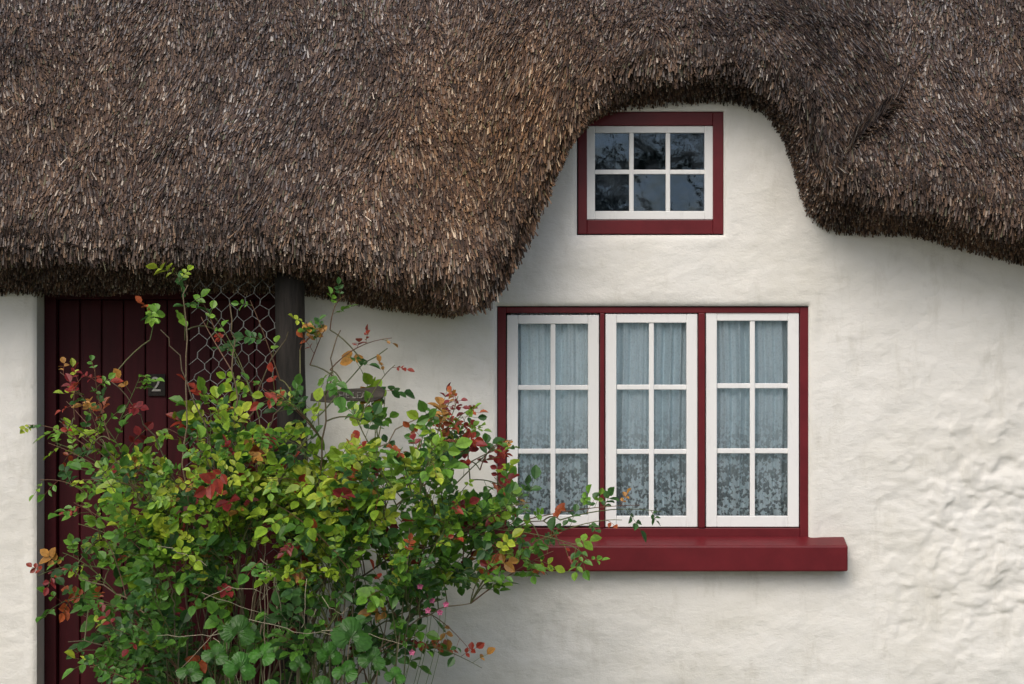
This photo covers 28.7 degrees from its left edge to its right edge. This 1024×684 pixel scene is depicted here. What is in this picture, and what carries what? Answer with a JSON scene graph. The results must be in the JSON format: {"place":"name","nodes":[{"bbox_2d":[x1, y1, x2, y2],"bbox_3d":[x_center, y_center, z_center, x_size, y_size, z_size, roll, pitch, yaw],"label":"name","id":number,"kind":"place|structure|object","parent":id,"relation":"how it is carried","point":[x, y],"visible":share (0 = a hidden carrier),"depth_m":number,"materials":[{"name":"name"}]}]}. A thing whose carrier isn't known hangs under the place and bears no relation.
{"place":"outdoors","nodes":[
{"label":"outdoors","id":0,"kind":"place"},
{"label":"ground","id":1,"kind":"structure","parent":0,"visible":0},
{"bbox_2d":[44,289,280,683],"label":"door frame","id":2,"kind":"object","parent":1,"relation":"on","point":[51,468],"visible":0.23,"depth_m":8.13,"materials":[{"name":"red wood"}]},
{"bbox_2d":[59,299,275,683],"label":"door planks","id":3,"kind":"object","parent":2,"relation":"in","point":[110,335],"depth_m":8.17,"materials":[{"name":"red wood"}]},
{"bbox_2d":[148,374,164,395],"bbox_3d":[-1.450,0.175,8.159,0.069,0.090,0.017,0,0,0],"label":"house number plaque","id":4,"kind":"object","parent":3,"relation":"attached to","point":[158,389],"visible":0.83,"depth_m":8.15,"materials":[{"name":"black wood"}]},
{"bbox_2d":[178,272,309,683],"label":"chicken wire trellis","id":5,"kind":"object","parent":1,"relation":"on","point":[289,297],"visible":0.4,"depth_m":7.78,"materials":[{"name":"brown wood"}]},
{"bbox_2d":[286,386,384,402],"bbox_3d":[-0.707,0.200,7.653,0.430,0.064,0.170,0,0,26],"label":"house name sign","id":6,"kind":"object","parent":5,"relation":"attached to","point":[378,393],"visible":0.66,"depth_m":7.62,"materials":[{"name":"paint"}]},
{"bbox_2d":[176,584,448,683],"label":"geranium plant","id":7,"kind":"object","parent":1,"relation":"on","point":[345,632],"visible":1,"depth_m":7.06,"materials":[{"name":"green plant"}]},
{"bbox_2d":[19,263,660,683],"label":"rose bush","id":8,"kind":"object","parent":1,"relation":"on","point":[333,515],"visible":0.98,"depth_m":7.25,"materials":[{"name":"green plant"}]},
{"bbox_2d":[0,97,1023,683],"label":"front wall","id":9,"kind":"structure","parent":1,"relation":"on","point":[916,423],"depth_m":8.00,"materials":[{"name":"paint"}]},
{"bbox_2d":[37,111,808,683],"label":"window and door reveals","id":10,"kind":"structure","parent":9,"relation":"attached to","point":[39,479],"depth_m":8.08,"materials":[{"name":"white paint"}]},
{"bbox_2d":[577,112,722,234],"bbox_3d":[0.556,-0.678,8.060,0.583,0.489,0.080,0,0,0],"label":"dormer window frame","id":11,"kind":"object","parent":10,"relation":"attached to","point":[585,226],"visible":0.77,"depth_m":8.02,"materials":[{"name":"red wood"}]},
{"bbox_2d":[587,126,712,219],"bbox_3d":[0.553,-0.679,8.046,0.508,0.375,0.035,0,0,0],"label":"dormer window casement","id":12,"kind":"object","parent":11,"relation":"in","point":[667,213],"visible":0.98,"depth_m":8.03,"materials":[{"name":"white wood"}]},
{"bbox_2d":[498,307,807,536],"bbox_3d":[0.566,0.329,8.059,1.248,0.939,0.082,0,0,0],"label":"ground floor window frame","id":13,"kind":"object","parent":10,"relation":"attached to","point":[701,529],"visible":0.85,"depth_m":8.02,"materials":[{"name":"wood"}]},
{"bbox_2d":[508,313,598,526],"bbox_3d":[0.168,0.311,8.086,0.368,0.898,0.043,0,0,0],"label":"lace curtain","id":14,"kind":"object","parent":13,"relation":"hanging from","point":[571,368],"visible":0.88,"depth_m":8.09,"materials":[{"name":"white fabric"}]},
{"bbox_2d":[606,313,696,514],"bbox_3d":[0.564,0.311,8.086,0.368,0.898,0.043,0,0,0],"label":"lace curtain","id":15,"kind":"object","parent":13,"relation":"hanging from","point":[632,368],"visible":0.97,"depth_m":8.09,"materials":[{"name":"white fabric"}]},
{"bbox_2d":[507,313,798,526],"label":"ground floor window casements","id":16,"kind":"object","parent":13,"relation":"in","point":[752,519],"visible":0.92,"depth_m":8.03,"materials":[{"name":"white paint"}]},
{"bbox_2d":[717,321,786,514],"bbox_3d":[0.972,0.311,8.085,0.368,0.898,0.043,0,0,0],"label":"lace curtain","id":17,"kind":"object","parent":13,"relation":"hanging from","point":[733,366],"visible":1,"depth_m":8.09,"materials":[{"name":"white fabric"}]},
{"bbox_2d":[0,0,1023,312],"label":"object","id":18,"kind":"object","parent":9,"relation":"on","point":[564,138],"visible":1,"depth_m":7.90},
{"bbox_2d":[0,0,1023,318],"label":"thatch reeds","id":19,"kind":"object","parent":18,"relation":"attached to","point":[112,240],"visible":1,"depth_m":7.91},
{"bbox_2d":[1,0,1023,297],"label":"thatch roof front","id":20,"kind":"structure","parent":19,"relation":"on","point":[453,106],"depth_m":8.00,"materials":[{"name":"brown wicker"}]},
{"bbox_2d":[486,537,847,570],"bbox_3d":[0.614,0.845,7.973,1.434,0.129,0.095,0,0,0],"label":"window sill","id":21,"kind":"structure","parent":9,"relation":"attached to","point":[728,554],"depth_m":7.92,"materials":[{"name":"red wood"}]},
{"bbox_2d":[497,133,786,525],"bbox_3d":[0.575,0.215,8.780,1.890,2.790,1.300,0,0,0],"label":"interior room","id":22,"kind":"object","parent":1,"relation":"on","point":[612,190],"visible":0.02,"depth_m":8.80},
{"bbox_3d":[0.000,0.640,10.175,9.000,2.300,4.250,0,0,0],"label":"side and back walls","id":23,"kind":"object","parent":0,"visible":0},
{"bbox_2d":[21,67,1013,286],"bbox_3d":[-0.008,-0.601,7.814,9.074,0.947,0.432,0,0,0],"label":"thatch eave cut","id":24,"kind":"object","parent":23,"relation":"attached to","point":[621,96],"visible":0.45,"depth_m":7.88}
]}

